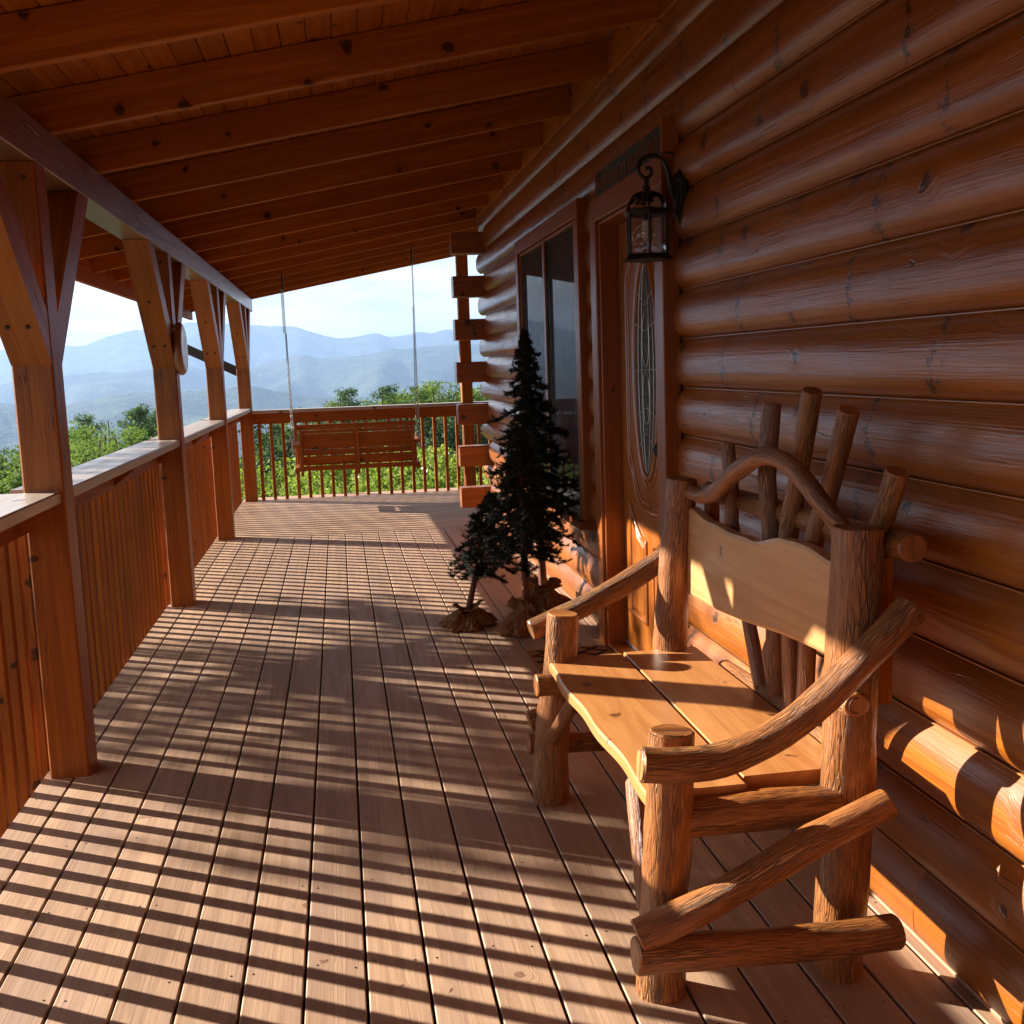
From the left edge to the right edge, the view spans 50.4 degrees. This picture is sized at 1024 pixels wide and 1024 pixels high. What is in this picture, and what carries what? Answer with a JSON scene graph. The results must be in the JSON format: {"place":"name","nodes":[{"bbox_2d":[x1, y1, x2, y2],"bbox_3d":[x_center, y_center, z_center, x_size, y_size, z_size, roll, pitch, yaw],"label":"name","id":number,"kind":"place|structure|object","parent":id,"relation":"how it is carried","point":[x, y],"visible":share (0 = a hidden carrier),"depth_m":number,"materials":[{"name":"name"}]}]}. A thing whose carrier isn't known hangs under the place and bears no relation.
{"place":"outdoors","nodes":[
{"label":"outdoors","id":0,"kind":"place"},
{"bbox_2d":[0,322,479,383],"bbox_3d":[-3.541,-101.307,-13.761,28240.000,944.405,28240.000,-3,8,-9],"label":"mountains","id":1,"kind":"structure","parent":0,"point":[125,351],"depth_m":11278.15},
{"bbox_2d":[0,255,485,349],"label":"sky","id":2,"kind":"structure","parent":0,"point":[381,303],"materials":[{"name":"white"}]},
{"bbox_2d":[0,344,488,404],"bbox_3d":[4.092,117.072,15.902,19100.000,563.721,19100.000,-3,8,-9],"label":"mountains","id":3,"kind":"structure","parent":0,"point":[366,376],"depth_m":7275.05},
{"bbox_2d":[0,386,489,470],"bbox_3d":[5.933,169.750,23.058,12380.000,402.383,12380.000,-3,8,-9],"label":"mountains","id":4,"kind":"structure","parent":0,"point":[194,406],"depth_m":4678.36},
{"bbox_2d":[239,444,493,542],"bbox_3d":[-0.058,0.010,17.126,10.688,2.216,5.275,-3,8,-9],"label":"vine thicket","id":5,"kind":"object","parent":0,"point":[362,485],"visible":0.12,"depth_m":17.34,"materials":[{"name":"green plant"}]},
{"bbox_2d":[256,451,460,488],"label":"flowers","id":6,"kind":"object","parent":5,"relation":"on","point":[363,473],"visible":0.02,"depth_m":17.34,"materials":[{"name":"white plant"}]},
{"bbox_2d":[305,973,428,995],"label":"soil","id":7,"kind":"structure","parent":0,"point":[367,984],"depth_m":7.98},
{"bbox_2d":[0,487,1002,1023],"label":"deck","id":8,"kind":"structure","parent":7,"relation":"on","point":[302,793],"depth_m":3.14,"materials":[{"name":"wood"}]},
{"bbox_2d":[0,492,61,838],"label":"deck railing","id":9,"kind":"object","parent":8,"relation":"on","point":[21,514],"visible":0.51,"depth_m":3.50,"materials":[{"name":"brown wood"}]},
{"bbox_2d":[0,161,97,779],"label":"porch post","id":10,"kind":"object","parent":8,"relation":"on","point":[41,230],"visible":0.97,"depth_m":3.61,"materials":[{"name":"wood"}]},
{"bbox_2d":[9,440,179,779],"bbox_3d":[-1.799,0.310,5.076,0.200,1.125,2.676,-3,8,-9],"label":"deck railing","id":11,"kind":"object","parent":8,"relation":"on","point":[119,536],"visible":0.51,"depth_m":5.02,"materials":[{"name":"brown wood"}]},
{"bbox_2d":[122,239,196,606],"bbox_3d":[-1.989,-0.363,6.368,0.130,2.243,1.416,-3,8,-9],"label":"porch post","id":12,"kind":"object","parent":8,"relation":"on","point":[158,280],"visible":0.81,"depth_m":6.28,"materials":[{"name":"wood"}]},
{"bbox_2d":[172,322,187,374],"bbox_3d":[-1.922,-0.946,6.308,0.051,0.304,0.304,-3,8,-9],"label":"round dial","id":13,"kind":"object","parent":12,"relation":"attached to","point":[180,346],"visible":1,"depth_m":6.21,"materials":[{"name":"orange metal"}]},
{"bbox_2d":[148,420,224,607],"bbox_3d":[-2.217,-0.029,7.681,0.200,1.125,2.473,-3,8,-9],"label":"deck railing","id":14,"kind":"object","parent":8,"relation":"on","point":[198,434],"visible":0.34,"depth_m":7.99,"materials":[{"name":"brown wood"}]},
{"bbox_2d":[189,280,235,540],"bbox_3d":[-2.391,-0.689,8.875,0.130,2.243,1.416,-3,8,-9],"label":"porch post","id":15,"kind":"object","parent":8,"relation":"on","point":[209,302],"visible":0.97,"depth_m":8.79,"materials":[{"name":"wood"}]},
{"bbox_2d":[187,344,236,375],"bbox_3d":[-3.487,1.051,13.095,0.967,6.337,0.125,-3,8,-9],"label":"support bar","id":16,"kind":"object","parent":15,"relation":"attached to","point":[198,354],"visible":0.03,"depth_m":12.64,"materials":[{"name":"metal"}]},
{"bbox_2d":[201,408,250,539],"bbox_3d":[-2.630,-0.364,10.252,0.200,1.125,2.605,-3,8,-9],"label":"deck railing","id":17,"kind":"object","parent":8,"relation":"on","point":[235,417],"visible":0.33,"depth_m":10.76,"materials":[{"name":"brown wood"}]},
{"bbox_2d":[226,302,257,501],"bbox_3d":[-2.814,-1.032,11.509,0.130,2.243,1.416,-3,8,-9],"label":"porch post","id":18,"kind":"object","parent":8,"relation":"on","point":[239,318],"visible":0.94,"depth_m":11.43,"materials":[{"name":"wood"}]},
{"bbox_2d":[252,402,461,499],"bbox_3d":[-1.630,-0.589,11.747,2.226,1.100,0.190,-3,8,-9],"label":"back railing","id":19,"kind":"object","parent":8,"relation":"on","point":[329,415],"visible":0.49,"depth_m":11.69,"materials":[{"name":"brown wood"}]},
{"bbox_2d":[455,255,475,485],"bbox_3d":[-0.497,-1.439,11.813,0.120,2.806,0.120,-3,8,-9],"label":"post","id":20,"kind":"object","parent":8,"relation":"on","point":[463,312],"depth_m":11.74,"materials":[{"name":"brown wood"}]},
{"bbox_2d":[438,489,517,632],"bbox_3d":[-0.180,0.233,5.691,0.442,0.717,0.385,-3,8,-9],"label":"artificial tree","id":21,"kind":"object","parent":8,"relation":"on","point":[470,616],"visible":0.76,"depth_m":5.64,"materials":[{"name":"green plastic"}]},
{"bbox_2d":[473,401,492,484],"bbox_3d":[1.422,-0.760,12.214,3.711,1.100,0.190,-3,8,-9],"label":"back railing","id":22,"kind":"object","parent":8,"relation":"on","point":[479,442],"depth_m":11.93,"materials":[{"name":"brown wood"}]},
{"bbox_2d":[470,426,573,637],"bbox_3d":[0.069,0.086,5.485,0.517,1.046,0.489,0,8,17],"label":"artificial tree","id":23,"kind":"object","parent":8,"relation":"on","point":[528,513],"visible":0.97,"depth_m":5.43,"materials":[{"name":"green plastic"}]},
{"bbox_2d":[483,326,580,612],"bbox_3d":[0.164,-0.228,5.883,0.663,1.552,0.600,-3,8,-9],"label":"artificial tree","id":24,"kind":"object","parent":8,"relation":"on","point":[552,597],"visible":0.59,"depth_m":5.82,"materials":[{"name":"green plastic"}]},
{"bbox_2d":[525,645,613,673],"bbox_3d":[0.325,0.704,4.713,0.390,0.013,0.910,-3,8,-9],"label":"doormat","id":25,"kind":"object","parent":8,"relation":"on","point":[536,657],"visible":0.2,"depth_m":5.05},
{"bbox_2d":[525,387,926,1004],"bbox_3d":[0.435,0.334,2.771,0.625,1.285,1.336,-3,8,-9],"label":"log bench","id":26,"kind":"object","parent":8,"relation":"on","point":[694,742],"visible":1,"depth_m":2.33,"materials":[{"name":"brown wood"}]},
{"bbox_2d":[449,0,1023,1023],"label":"log cabin","id":27,"kind":"object","parent":8,"relation":"on","point":[849,230],"visible":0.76,"depth_m":2.68,"materials":[{"name":"brown wood"}]},
{"bbox_2d":[0,0,679,319],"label":"porch roof","id":28,"kind":"structure","parent":27,"relation":"attached to","point":[243,152],"depth_m":4.55,"materials":[{"name":"brown wood"}]},
{"bbox_2d":[280,244,420,476],"bbox_3d":[-1.591,-1.492,10.783,1.269,2.195,0.599,-3,8,-9],"label":"porch swing","id":29,"kind":"object","parent":28,"relation":"hanging from","point":[354,437],"visible":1,"depth_m":10.69,"materials":[{"name":"wood"}]},
{"bbox_2d":[514,198,596,529],"bbox_3d":[0.330,-0.745,6.364,0.328,1.840,1.930,-3,8,-9],"label":"window","id":30,"kind":"structure","parent":27,"relation":"in","point":[571,275],"depth_m":6.59,"materials":[{"name":"brown glass"}]},
{"bbox_2d":[595,116,679,196],"bbox_3d":[0.482,-1.420,4.427,0.077,0.122,1.119,-3,8,-9],"label":"door sign","id":31,"kind":"object","parent":27,"relation":"attached to","point":[663,137],"visible":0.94,"depth_m":4.24,"materials":[{"name":"brown wood"}]},
{"bbox_2d":[618,218,658,650],"bbox_3d":[0.557,-0.287,4.610,0.139,1.921,0.882,-3,8,-9],"label":"door","id":32,"kind":"structure","parent":27,"relation":"in","point":[636,280],"depth_m":4.74,"materials":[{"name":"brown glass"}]},
{"bbox_2d":[623,153,687,262],"bbox_3d":[0.495,-1.076,3.843,0.241,0.367,0.168,-6,9,-29],"label":"wall lantern","id":33,"kind":"object","parent":27,"relation":"attached to","point":[678,188],"depth_m":3.81,"materials":[{"name":"metal"}]},
{"bbox_3d":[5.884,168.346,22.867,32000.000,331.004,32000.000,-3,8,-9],"label":"ground","id":34,"kind":"structure","parent":0,"visible":0},
{"bbox_2d":[0,445,21,493],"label":"leafy tree","id":35,"kind":"object","parent":34,"relation":"on","point":[4,474],"visible":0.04,"depth_m":24.07,"materials":[{"name":"green plant"}]},
{"bbox_2d":[0,453,83,493],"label":"leafy tree","id":36,"kind":"object","parent":34,"relation":"on","point":[16,477],"visible":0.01,"depth_m":22.45,"materials":[{"name":"green plant"}]},
{"bbox_2d":[0,430,118,493],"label":"leafy tree","id":37,"kind":"object","parent":34,"relation":"on","point":[89,453],"visible":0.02,"depth_m":23.18,"materials":[{"name":"green plant"}]},
{"bbox_2d":[0,416,149,478],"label":"leafy tree","id":38,"kind":"object","parent":34,"relation":"on","point":[136,438],"visible":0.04,"depth_m":25.34,"materials":[{"name":"green plant"}]},
{"bbox_2d":[6,420,157,459],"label":"leafy tree","id":39,"kind":"object","parent":34,"relation":"on","point":[93,433],"visible":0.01,"depth_m":28.54,"materials":[{"name":"green plant"}]},
{"bbox_2d":[72,412,108,441],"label":"leafy tree","id":40,"kind":"object","parent":34,"relation":"on","point":[86,420],"visible":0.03,"depth_m":32.31,"materials":[{"name":"green plant"}]},
{"bbox_2d":[74,423,157,461],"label":"leafy tree","id":41,"kind":"object","parent":34,"relation":"on","point":[108,443],"depth_m":26.57,"materials":[{"name":"green plant"}]},
{"bbox_2d":[116,403,157,442],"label":"tree","id":42,"kind":"object","parent":34,"relation":"on","point":[139,412],"visible":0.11,"depth_m":28.69,"materials":[{"name":"green plant"}]},
{"bbox_2d":[141,408,156,436],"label":"leafy tree","id":43,"kind":"object","parent":34,"relation":"on","point":[153,416],"visible":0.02,"depth_m":31.59,"materials":[{"name":"green plant"}]},
{"bbox_2d":[239,408,346,468],"bbox_3d":[-6.029,3.016,32.170,4.896,12.108,3.886,-3,8,-9],"label":"leafy tree","id":44,"kind":"object","parent":34,"relation":"on","point":[240,458],"visible":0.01,"depth_m":30.95,"materials":[{"name":"green plant"}]},
{"bbox_2d":[237,420,394,494],"bbox_3d":[-4.305,2.349,25.851,4.414,9.418,5.342,-3,8,-9],"label":"young tree","id":45,"kind":"object","parent":34,"relation":"on","point":[276,449],"visible":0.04,"depth_m":24.41,"materials":[{"name":"green plant"}]},
{"bbox_2d":[255,400,414,454],"bbox_3d":[-5.129,3.192,36.809,6.173,13.948,5.496,3,9,30],"label":"leafy tree","id":46,"kind":"object","parent":34,"relation":"on","point":[331,404],"visible":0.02,"depth_m":36.23,"materials":[{"name":"green plant"}]},
{"bbox_2d":[238,422,443,482],"bbox_3d":[-4.786,2.319,27.214,6.648,9.144,6.698,-3,8,-9],"label":"young tree","id":47,"kind":"object","parent":34,"relation":"on","point":[276,443],"visible":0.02,"depth_m":26.11,"materials":[{"name":"green plant"}]},
{"bbox_2d":[334,386,370,448],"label":"pine tree","id":48,"kind":"object","parent":34,"relation":"on","point":[345,397],"visible":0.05,"depth_m":33.41,"materials":[{"name":"green plant"}]},
{"bbox_2d":[322,419,390,454],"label":"young tree","id":49,"kind":"object","parent":34,"relation":"on","point":[358,422],"depth_m":27.58,"materials":[{"name":"green plant"}]},
{"bbox_2d":[370,383,402,426],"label":"tree","id":50,"kind":"object","parent":34,"relation":"on","point":[388,390],"visible":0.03,"depth_m":35.57,"materials":[{"name":"green plant"}]},
{"bbox_2d":[360,390,432,420],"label":"leafy tree","id":51,"kind":"object","parent":34,"relation":"on","point":[367,403],"visible":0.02,"depth_m":37.60,"materials":[{"name":"green plant"}]},
{"bbox_2d":[407,386,418,403],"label":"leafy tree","id":52,"kind":"object","parent":34,"relation":"on","point":[413,394],"visible":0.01,"depth_m":36.63,"materials":[{"name":"green plant"}]},
{"bbox_2d":[360,418,483,471],"bbox_3d":[-2.106,2.102,27.689,5.491,9.247,5.087,2,9,26],"label":"young tree","id":53,"kind":"object","parent":34,"relation":"on","point":[452,432],"visible":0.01,"depth_m":25.74,"materials":[{"name":"green plant"}]},
{"bbox_2d":[373,416,482,462],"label":"young tree","id":54,"kind":"object","parent":34,"relation":"on","point":[428,443],"visible":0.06,"depth_m":25.55,"materials":[{"name":"green plant"}]},
{"bbox_2d":[392,379,490,430],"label":"leafy tree","id":55,"kind":"object","parent":34,"relation":"on","point":[426,395],"visible":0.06,"depth_m":31.71,"materials":[{"name":"green plant"}]},
{"bbox_2d":[431,417,482,469],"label":"young tree","id":56,"kind":"object","parent":34,"relation":"on","point":[450,426],"visible":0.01,"depth_m":26.53,"materials":[{"name":"green plant"}]},
{"bbox_2d":[448,424,488,473],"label":"young tree","id":57,"kind":"object","parent":34,"relation":"on","point":[485,441],"depth_m":25.50,"materials":[{"name":"green plant"}]}
]}

